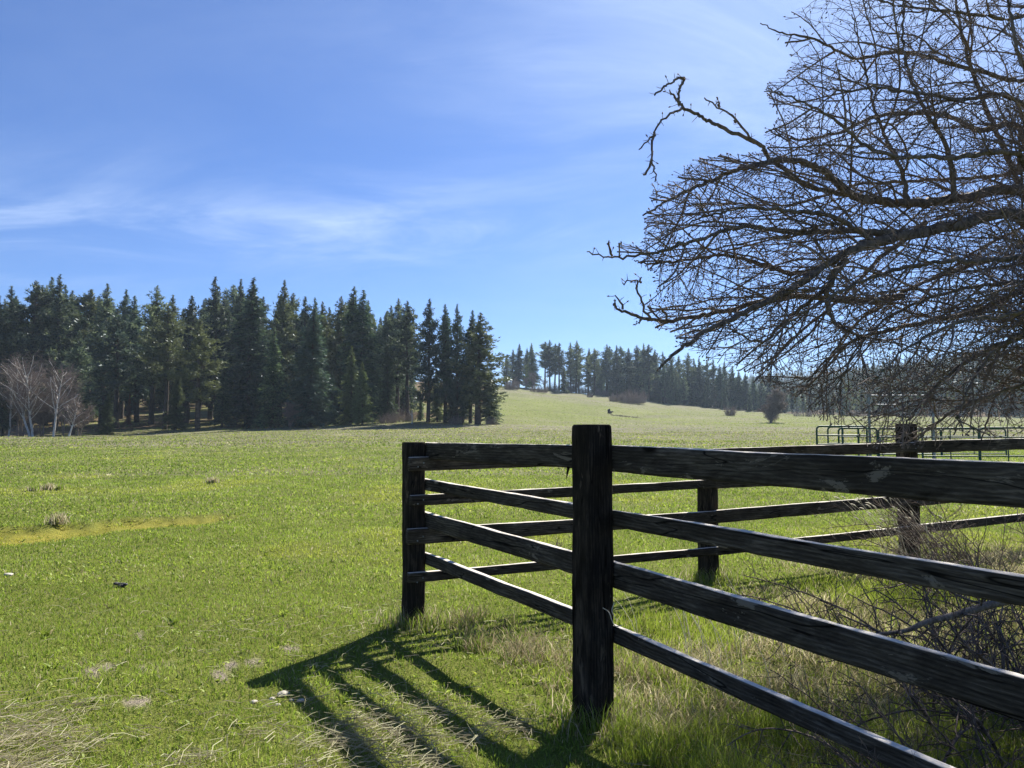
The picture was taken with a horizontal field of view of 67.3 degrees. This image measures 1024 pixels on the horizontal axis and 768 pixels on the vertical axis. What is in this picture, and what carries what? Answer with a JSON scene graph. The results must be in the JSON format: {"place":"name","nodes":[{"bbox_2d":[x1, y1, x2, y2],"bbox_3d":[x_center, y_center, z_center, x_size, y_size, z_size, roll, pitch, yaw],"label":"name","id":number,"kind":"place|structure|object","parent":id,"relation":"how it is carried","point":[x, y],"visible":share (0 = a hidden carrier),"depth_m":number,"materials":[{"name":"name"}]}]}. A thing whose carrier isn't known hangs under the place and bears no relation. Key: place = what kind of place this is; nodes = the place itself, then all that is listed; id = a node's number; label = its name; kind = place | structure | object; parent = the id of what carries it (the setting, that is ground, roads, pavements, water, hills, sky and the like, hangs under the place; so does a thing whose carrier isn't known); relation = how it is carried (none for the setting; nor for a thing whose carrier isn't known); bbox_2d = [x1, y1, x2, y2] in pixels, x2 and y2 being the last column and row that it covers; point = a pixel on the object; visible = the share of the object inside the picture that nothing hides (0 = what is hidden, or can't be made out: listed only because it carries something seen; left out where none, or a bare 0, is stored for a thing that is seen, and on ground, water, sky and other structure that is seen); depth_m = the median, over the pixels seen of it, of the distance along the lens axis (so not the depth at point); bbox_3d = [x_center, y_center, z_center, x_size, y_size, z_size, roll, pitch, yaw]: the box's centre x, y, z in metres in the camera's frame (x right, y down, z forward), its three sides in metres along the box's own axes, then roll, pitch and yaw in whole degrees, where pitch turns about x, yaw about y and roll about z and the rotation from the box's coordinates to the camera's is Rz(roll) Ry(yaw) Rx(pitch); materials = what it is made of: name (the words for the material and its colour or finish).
{"place":"outdoors","nodes":[
{"label":"outdoors","id":0,"kind":"place"},
{"bbox_2d":[0,382,1023,767],"bbox_3d":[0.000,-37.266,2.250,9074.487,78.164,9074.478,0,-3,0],"label":"meadow ground","id":1,"kind":"structure","parent":0,"point":[578,402],"depth_m":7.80,"materials":[{"name":"green plant"}]},
{"bbox_2d":[0,371,18,436],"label":"pine tree","id":2,"kind":"object","parent":1,"relation":"on","point":[3,416],"visible":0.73,"depth_m":117.63,"materials":[{"name":"green plant"}]},
{"bbox_2d":[0,367,19,436],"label":"bare tree","id":3,"kind":"object","parent":1,"relation":"on","point":[10,407],"visible":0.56,"depth_m":117.12,"materials":[{"name":"grey plant"}]},
{"bbox_2d":[0,295,25,406],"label":"pine tree","id":4,"kind":"object","parent":1,"relation":"on","point":[3,325],"visible":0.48,"depth_m":150.60,"materials":[{"name":"green plant"}]},
{"bbox_2d":[0,286,44,427],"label":"pine tree","id":5,"kind":"object","parent":1,"relation":"on","point":[10,296],"visible":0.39,"depth_m":151.79,"materials":[{"name":"green plant"}]},
{"bbox_2d":[0,360,48,435],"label":"bare tree","id":6,"kind":"object","parent":1,"relation":"on","point":[17,416],"visible":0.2,"depth_m":119.67,"materials":[{"name":"grey plant"}]},
{"bbox_2d":[0,350,60,436],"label":"birch tree","id":7,"kind":"object","parent":1,"relation":"on","point":[20,382],"visible":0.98,"depth_m":113.96,"materials":[{"name":"grey plant"}]},
{"bbox_2d":[0,280,72,427],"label":"pine tree","id":8,"kind":"object","parent":1,"relation":"on","point":[37,299],"visible":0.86,"depth_m":149.76,"materials":[{"name":"green plant"}]},
{"bbox_2d":[27,397,53,435],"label":"bare tree","id":9,"kind":"object","parent":1,"relation":"on","point":[41,415],"visible":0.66,"depth_m":116.31,"materials":[{"name":"grey plant"}]},
{"bbox_2d":[24,353,86,436],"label":"birch tree","id":10,"kind":"object","parent":1,"relation":"on","point":[54,392],"visible":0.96,"depth_m":114.33,"materials":[{"name":"grey plant"}]},
{"bbox_2d":[18,274,93,426],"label":"pine tree","id":11,"kind":"object","parent":1,"relation":"on","point":[59,335],"visible":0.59,"depth_m":149.91,"materials":[{"name":"green plant"}]},
{"bbox_2d":[43,511,72,524],"bbox_3d":[-7.638,2.241,12.968,0.494,0.234,0.570,0,-3,0],"label":"grass tuft","id":12,"kind":"object","parent":1,"relation":"on","point":[59,519],"visible":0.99,"depth_m":12.88,"materials":[{"name":"beige plant"}]},
{"bbox_2d":[31,360,94,435],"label":"bare tree","id":13,"kind":"object","parent":1,"relation":"on","point":[60,419],"visible":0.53,"depth_m":118.63,"materials":[{"name":"grey plant"}]},
{"bbox_2d":[42,330,104,434],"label":"pine tree","id":14,"kind":"object","parent":1,"relation":"on","point":[79,346],"visible":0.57,"depth_m":124.24,"materials":[{"name":"green plant"}]},
{"bbox_2d":[59,395,91,435],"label":"birch tree","id":15,"kind":"object","parent":1,"relation":"on","point":[68,409],"visible":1,"depth_m":112.82,"materials":[{"name":"grey plant"}]},
{"bbox_2d":[66,400,96,435],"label":"bare tree","id":16,"kind":"object","parent":1,"relation":"on","point":[81,425],"visible":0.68,"depth_m":115.59,"materials":[{"name":"grey plant"}]},
{"bbox_2d":[65,289,104,423],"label":"pine tree","id":17,"kind":"object","parent":1,"relation":"on","point":[88,303],"visible":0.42,"depth_m":157.66,"materials":[{"name":"green plant"}]},
{"bbox_2d":[59,283,138,425],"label":"pine tree","id":18,"kind":"object","parent":1,"relation":"on","point":[102,311],"visible":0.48,"depth_m":149.67,"materials":[{"name":"green plant"}]},
{"bbox_2d":[96,393,117,434],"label":"fir tree","id":19,"kind":"object","parent":1,"relation":"on","point":[107,421],"visible":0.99,"depth_m":121.57,"materials":[{"name":"green plant"}]},
{"bbox_2d":[84,308,144,427],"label":"pine tree","id":20,"kind":"object","parent":1,"relation":"on","point":[117,367],"visible":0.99,"depth_m":140.66,"materials":[{"name":"green plant"}]},
{"bbox_2d":[110,289,133,418],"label":"fir tree","id":21,"kind":"object","parent":1,"relation":"on","point":[122,307],"visible":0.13,"depth_m":175.54,"materials":[{"name":"green plant"}]},
{"bbox_2d":[111,296,150,422],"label":"pine tree","id":22,"kind":"object","parent":1,"relation":"on","point":[133,388],"visible":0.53,"depth_m":159.33,"materials":[{"name":"green plant"}]},
{"bbox_2d":[129,285,183,423],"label":"pine tree","id":23,"kind":"object","parent":1,"relation":"on","point":[154,310],"visible":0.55,"depth_m":150.10,"materials":[{"name":"green plant"}]},
{"bbox_2d":[131,305,196,429],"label":"pine tree","id":24,"kind":"object","parent":1,"relation":"on","point":[164,331],"visible":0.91,"depth_m":133.87,"materials":[{"name":"green plant"}]},
{"bbox_2d":[138,294,193,421],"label":"pine tree","id":25,"kind":"object","parent":1,"relation":"on","point":[160,398],"visible":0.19,"depth_m":157.91,"materials":[{"name":"green plant"}]},
{"bbox_2d":[162,375,189,429],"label":"fir tree","id":26,"kind":"object","parent":1,"relation":"on","point":[174,419],"visible":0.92,"depth_m":131.68,"materials":[{"name":"green plant"}]},
{"bbox_2d":[159,295,213,422],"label":"pine tree","id":27,"kind":"object","parent":1,"relation":"on","point":[191,321],"visible":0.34,"depth_m":149.76,"materials":[{"name":"green plant"}]},
{"bbox_2d":[161,319,229,430],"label":"pine tree","id":28,"kind":"object","parent":1,"relation":"on","point":[203,386],"visible":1,"depth_m":126.75,"materials":[{"name":"green plant"}]},
{"bbox_2d":[183,277,243,422],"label":"pine tree","id":29,"kind":"object","parent":1,"relation":"on","point":[216,320],"visible":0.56,"depth_m":150.12,"materials":[{"name":"green plant"}]},
{"bbox_2d":[207,368,235,427],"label":"fir tree","id":30,"kind":"object","parent":1,"relation":"on","point":[223,399],"visible":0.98,"depth_m":135.81,"materials":[{"name":"green plant"}]},
{"bbox_2d":[202,285,244,402],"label":"pine tree","id":31,"kind":"object","parent":1,"relation":"on","point":[231,297],"visible":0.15,"depth_m":182.49,"materials":[{"name":"green plant"}]},
{"bbox_2d":[221,279,246,420],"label":"pine tree","id":32,"kind":"object","parent":1,"relation":"on","point":[238,304],"visible":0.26,"depth_m":155.97,"materials":[{"name":"green plant"}]},
{"bbox_2d":[209,277,278,427],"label":"fir tree","id":33,"kind":"object","parent":1,"relation":"on","point":[250,336],"visible":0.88,"depth_m":139.53,"materials":[{"name":"green plant"}]},
{"bbox_2d":[245,296,272,404],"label":"pine tree","id":34,"kind":"object","parent":1,"relation":"on","point":[266,327],"visible":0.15,"depth_m":160.86,"materials":[{"name":"green plant"}]},
{"bbox_2d":[246,327,294,428],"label":"fir tree","id":35,"kind":"object","parent":1,"relation":"on","point":[273,415],"visible":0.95,"depth_m":128.69,"materials":[{"name":"green plant"}]},
{"bbox_2d":[257,280,301,412],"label":"pine tree","id":36,"kind":"object","parent":1,"relation":"on","point":[282,318],"visible":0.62,"depth_m":149.59,"materials":[{"name":"green plant"}]},
{"bbox_2d":[265,293,310,402],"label":"pine tree","id":37,"kind":"object","parent":1,"relation":"on","point":[292,301],"visible":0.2,"depth_m":155.77,"materials":[{"name":"green plant"}]},
{"bbox_2d":[282,402,303,427],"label":"bare tree","id":38,"kind":"object","parent":1,"relation":"on","point":[290,411],"visible":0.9,"depth_m":125.51,"materials":[{"name":"grey plant"}]},
{"bbox_2d":[280,296,330,405],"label":"pine tree","id":39,"kind":"object","parent":1,"relation":"on","point":[303,316],"visible":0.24,"depth_m":148.11,"materials":[{"name":"green plant"}]},
{"bbox_2d":[274,308,343,427],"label":"fir tree","id":40,"kind":"object","parent":1,"relation":"on","point":[315,381],"visible":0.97,"depth_m":127.80,"materials":[{"name":"green plant"}]},
{"bbox_2d":[307,299,331,416],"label":"fir tree","id":41,"kind":"object","parent":1,"relation":"on","point":[320,319],"visible":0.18,"depth_m":150.32,"materials":[{"name":"green plant"}]},
{"bbox_2d":[319,301,337,414],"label":"pine tree","id":42,"kind":"object","parent":1,"relation":"on","point":[323,309],"visible":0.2,"depth_m":152.82,"materials":[{"name":"green plant"}]},
{"bbox_2d":[321,371,341,424],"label":"fir tree","id":43,"kind":"object","parent":1,"relation":"on","point":[334,402],"visible":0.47,"depth_m":132.92,"materials":[{"name":"green plant"}]},
{"bbox_2d":[320,296,348,420],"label":"pine tree","id":44,"kind":"object","parent":1,"relation":"on","point":[336,341],"visible":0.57,"depth_m":149.92,"materials":[{"name":"green plant"}]},
{"bbox_2d":[335,346,360,424],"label":"fir tree","id":45,"kind":"object","parent":1,"relation":"on","point":[348,391],"visible":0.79,"depth_m":130.73,"materials":[{"name":"green plant"}]},
{"bbox_2d":[333,286,369,397],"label":"fir tree","id":46,"kind":"object","parent":1,"relation":"on","point":[352,304],"visible":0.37,"depth_m":145.53,"materials":[{"name":"green plant"}]},
{"bbox_2d":[349,362,375,425],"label":"fir tree","id":47,"kind":"object","parent":1,"relation":"on","point":[361,405],"visible":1,"depth_m":126.83,"materials":[{"name":"green plant"}]},
{"bbox_2d":[333,290,396,419],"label":"fir tree","id":48,"kind":"object","parent":1,"relation":"on","point":[365,336],"visible":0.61,"depth_m":144.08,"materials":[{"name":"green plant"}]},
{"bbox_2d":[363,300,389,418],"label":"pine tree","id":49,"kind":"object","parent":1,"relation":"on","point":[373,321],"visible":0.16,"depth_m":150.16,"materials":[{"name":"green plant"}]},
{"bbox_2d":[377,340,398,422],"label":"fir tree","id":50,"kind":"object","parent":1,"relation":"on","point":[387,400],"visible":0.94,"depth_m":138.04,"materials":[{"name":"green plant"}]},
{"bbox_2d":[375,305,405,399],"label":"pine tree","id":51,"kind":"object","parent":1,"relation":"on","point":[385,326],"visible":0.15,"depth_m":152.51,"materials":[{"name":"green plant"}]},
{"bbox_2d":[376,298,416,414],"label":"pine tree","id":52,"kind":"object","parent":1,"relation":"on","point":[397,375],"visible":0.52,"depth_m":149.89,"materials":[{"name":"green plant"}]},
{"bbox_2d":[382,300,427,418],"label":"pine tree","id":53,"kind":"object","parent":1,"relation":"on","point":[408,332],"visible":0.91,"depth_m":139.97,"materials":[{"name":"green plant"}]},
{"bbox_2d":[393,361,425,413],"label":"fir tree","id":54,"kind":"object","parent":1,"relation":"on","point":[411,405],"visible":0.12,"depth_m":166.60,"materials":[{"name":"green plant"}]},
{"bbox_2d":[399,341,420,401],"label":"fir tree","id":55,"kind":"object","parent":1,"relation":"on","point":[411,381],"visible":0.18,"depth_m":162.19,"materials":[{"name":"green plant"}]},
{"bbox_2d":[405,299,447,422],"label":"pine tree","id":56,"kind":"object","parent":1,"relation":"on","point":[427,371],"visible":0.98,"depth_m":133.71,"materials":[{"name":"green plant"}]},
{"bbox_2d":[430,374,443,421],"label":"fir tree","id":57,"kind":"object","parent":1,"relation":"on","point":[435,406],"visible":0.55,"depth_m":137.65,"materials":[{"name":"green plant"}]},
{"bbox_2d":[433,305,461,422],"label":"fir tree","id":58,"kind":"object","parent":1,"relation":"on","point":[444,328],"visible":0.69,"depth_m":135.66,"materials":[{"name":"green plant"}]},
{"bbox_2d":[442,388,460,423],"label":"fir tree","id":59,"kind":"object","parent":1,"relation":"on","point":[450,412],"visible":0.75,"depth_m":134.69,"materials":[{"name":"green plant"}]},
{"bbox_2d":[437,304,475,418],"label":"pine tree","id":60,"kind":"object","parent":1,"relation":"on","point":[456,350],"visible":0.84,"depth_m":134.99,"materials":[{"name":"green plant"}]},
{"bbox_2d":[457,370,474,422],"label":"fir tree","id":61,"kind":"object","parent":1,"relation":"on","point":[464,412],"visible":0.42,"depth_m":135.94,"materials":[{"name":"green plant"}]},
{"bbox_2d":[460,310,486,423],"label":"fir tree","id":62,"kind":"object","parent":1,"relation":"on","point":[471,327],"visible":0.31,"depth_m":136.23,"materials":[{"name":"green plant"}]},
{"bbox_2d":[444,312,513,424],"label":"pine tree","id":63,"kind":"object","parent":1,"relation":"on","point":[484,375],"visible":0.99,"depth_m":131.49,"materials":[{"name":"green plant"}]},
{"bbox_2d":[473,370,503,424],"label":"fir tree","id":64,"kind":"object","parent":1,"relation":"on","point":[486,412],"visible":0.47,"depth_m":133.57,"materials":[{"name":"green plant"}]},
{"bbox_2d":[0,589,1023,767],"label":"straw","id":65,"kind":"object","parent":1,"relation":"on","point":[18,764],"visible":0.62,"depth_m":3.97,"materials":[{"name":"beige plant"}]},
{"bbox_2d":[510,344,527,386],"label":"fir tree","id":66,"kind":"object","parent":1,"relation":"on","point":[519,362],"visible":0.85,"depth_m":340.76,"materials":[{"name":"green plant"}]},
{"bbox_2d":[523,344,541,387],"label":"fir tree","id":67,"kind":"object","parent":1,"relation":"on","point":[532,365],"visible":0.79,"depth_m":335.24,"materials":[{"name":"green plant"}]},
{"bbox_2d":[535,342,554,382],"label":"pine tree","id":68,"kind":"object","parent":1,"relation":"on","point":[543,346],"visible":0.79,"depth_m":340.65,"materials":[{"name":"green plant"}]},
{"bbox_2d":[540,340,558,387],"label":"pine tree","id":69,"kind":"object","parent":1,"relation":"on","point":[550,362],"visible":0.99,"depth_m":338.06,"materials":[{"name":"green plant"}]},
{"bbox_2d":[549,342,569,389],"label":"pine tree","id":70,"kind":"object","parent":1,"relation":"on","point":[559,366],"visible":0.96,"depth_m":336.79,"materials":[{"name":"green plant"}]},
{"bbox_2d":[564,342,582,392],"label":"pine tree","id":71,"kind":"object","parent":1,"relation":"on","point":[568,354],"visible":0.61,"depth_m":340.48,"materials":[{"name":"green plant"}]},
{"bbox_2d":[564,340,586,392],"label":"pine tree","id":72,"kind":"object","parent":1,"relation":"on","point":[575,372],"visible":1,"depth_m":335.66,"materials":[{"name":"green plant"}]},
{"bbox_2d":[586,348,603,393],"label":"pine tree","id":73,"kind":"object","parent":1,"relation":"on","point":[594,366],"visible":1,"depth_m":346.01,"materials":[{"name":"green plant"}]},
{"bbox_2d":[598,345,613,395],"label":"pine tree","id":74,"kind":"object","parent":1,"relation":"on","point":[606,354],"visible":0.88,"depth_m":345.17,"materials":[{"name":"green plant"}]},
{"bbox_2d":[607,345,630,394],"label":"pine tree","id":75,"kind":"object","parent":1,"relation":"on","point":[617,378],"visible":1,"depth_m":340.03,"materials":[{"name":"green plant"}]},
{"bbox_2d":[617,388,647,403],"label":"bare bush","id":76,"kind":"object","parent":1,"relation":"on","point":[634,400],"visible":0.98,"depth_m":294.14,"materials":[{"name":"grey plant"}]},
{"bbox_2d":[631,343,659,400],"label":"pine tree","id":77,"kind":"object","parent":1,"relation":"on","point":[643,377],"visible":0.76,"depth_m":339.73,"materials":[{"name":"green plant"}]},
{"bbox_2d":[635,344,662,400],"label":"pine tree","id":78,"kind":"object","parent":1,"relation":"on","point":[650,360],"visible":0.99,"depth_m":337.78,"materials":[{"name":"green plant"}]},
{"bbox_2d":[679,352,695,402],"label":"pine tree","id":79,"kind":"object","parent":1,"relation":"on","point":[687,361],"visible":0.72,"depth_m":337.94,"materials":[{"name":"green plant"}]},
{"bbox_2d":[690,359,706,401],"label":"pine tree","id":80,"kind":"object","parent":1,"relation":"on","point":[698,370],"visible":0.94,"depth_m":335.10,"materials":[{"name":"green plant"}]},
{"bbox_2d":[613,572,785,688],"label":"seed grass","id":81,"kind":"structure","parent":1,"relation":"on","point":[704,638],"depth_m":5.07,"materials":[{"name":"beige plant"}]},
{"bbox_2d":[401,424,1023,767],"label":"wooden fence","id":82,"kind":"object","parent":1,"relation":"on","point":[592,457],"visible":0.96,"depth_m":3.96,"materials":[{"name":"brown wood"}]},
{"bbox_2d":[714,365,726,407],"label":"fir tree","id":83,"kind":"object","parent":1,"relation":"on","point":[720,385],"visible":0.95,"depth_m":330.04,"materials":[{"name":"green plant"}]},
{"bbox_2d":[730,371,748,409],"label":"fir tree","id":84,"kind":"object","parent":1,"relation":"on","point":[738,402],"visible":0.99,"depth_m":325.77,"materials":[{"name":"green plant"}]},
{"bbox_2d":[747,376,759,410],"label":"fir tree","id":85,"kind":"object","parent":1,"relation":"on","point":[754,392],"visible":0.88,"depth_m":321.93,"materials":[{"name":"green plant"}]},
{"bbox_2d":[757,385,787,422],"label":"bare tree","id":86,"kind":"object","parent":1,"relation":"on","point":[775,407],"visible":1,"depth_m":189.90,"materials":[{"name":"grey plant"}]},
{"bbox_2d":[587,0,1023,449],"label":"bare fruit tree","id":87,"kind":"object","parent":1,"relation":"on","point":[1009,214],"visible":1,"depth_m":5.97,"materials":[{"name":"brown plant"}]},
{"bbox_2d":[816,425,868,455],"bbox_3d":[14.669,2.714,34.148,2.572,1.752,0.084,1,-4,-12],"label":"livestock panel","id":88,"kind":"object","parent":1,"relation":"on","point":[841,435],"visible":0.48,"depth_m":34.13,"materials":[{"name":"green metal"}]},
{"bbox_2d":[719,632,1023,767],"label":"thorn thicket","id":89,"kind":"object","parent":1,"relation":"on","point":[846,758],"visible":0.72,"depth_m":3.29,"materials":[{"name":"brown plant"}]},
{"bbox_2d":[725,339,1023,412],"bbox_3d":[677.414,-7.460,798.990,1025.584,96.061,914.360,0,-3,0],"label":"distant forest","id":90,"kind":"object","parent":1,"relation":"on","point":[875,368],"visible":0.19,"depth_m":446.25,"materials":[{"name":"green plant"}]},
{"bbox_2d":[728,513,1023,766],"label":"thorn thicket","id":91,"kind":"object","parent":1,"relation":"on","point":[967,628],"visible":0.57,"depth_m":4.32,"materials":[{"name":"brown plant"}]},
{"bbox_2d":[834,555,1009,659],"bbox_3d":[1.907,0.993,3.332,1.336,0.364,0.644,2,-4,-30],"label":"fallen limb","id":92,"kind":"object","parent":91,"relation":"on","point":[980,606],"visible":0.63,"depth_m":3.21,"materials":[{"name":"wood"}]},
{"bbox_2d":[867,394,935,458],"bbox_3d":[18.408,2.119,36.365,3.146,3.282,0.176,0,-3,0],"label":"pipe gateway","id":93,"kind":"object","parent":1,"relation":"on","point":[869,421],"visible":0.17,"depth_m":36.34,"materials":[{"name":"grey metal"}]},
{"bbox_2d":[835,496,970,600],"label":"seed grass","id":94,"kind":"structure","parent":1,"relation":"on","point":[869,514],"depth_m":7.39,"materials":[{"name":"beige plant"}]},
{"bbox_2d":[793,457,1023,620],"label":"thorn thicket","id":95,"kind":"object","parent":1,"relation":"on","point":[934,543],"visible":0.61,"depth_m":7.22,"materials":[{"name":"brown plant"}]},
{"bbox_2d":[921,427,980,460],"bbox_3d":[18.908,2.707,33.147,2.295,1.672,0.084,-1,-4,13],"label":"livestock panel","id":96,"kind":"object","parent":1,"relation":"on","point":[951,456],"visible":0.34,"depth_m":33.12,"materials":[{"name":"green metal"}]},
{"bbox_2d":[941,429,1006,454],"bbox_3d":[25.759,3.262,42.881,3.653,1.592,0.084,0,-3,0],"label":"livestock panel","id":97,"kind":"object","parent":1,"relation":"on","point":[1005,453],"visible":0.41,"depth_m":42.87,"materials":[{"name":"green metal"}]},
{"bbox_2d":[980,427,1023,461],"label":"livestock panel","id":98,"kind":"object","parent":1,"relation":"on","point":[981,455],"visible":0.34,"depth_m":32.70,"materials":[{"name":"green metal"}]},
{"bbox_2d":[0,0,1023,393],"label":"sky","id":99,"kind":"structure","parent":0,"point":[473,155],"materials":[{"name":"blue"}]},
{"bbox_2d":[359,532,1023,767],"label":"long grass","id":100,"kind":"structure","parent":0,"point":[704,755],"depth_m":4.61,"materials":[{"name":"green plant"}]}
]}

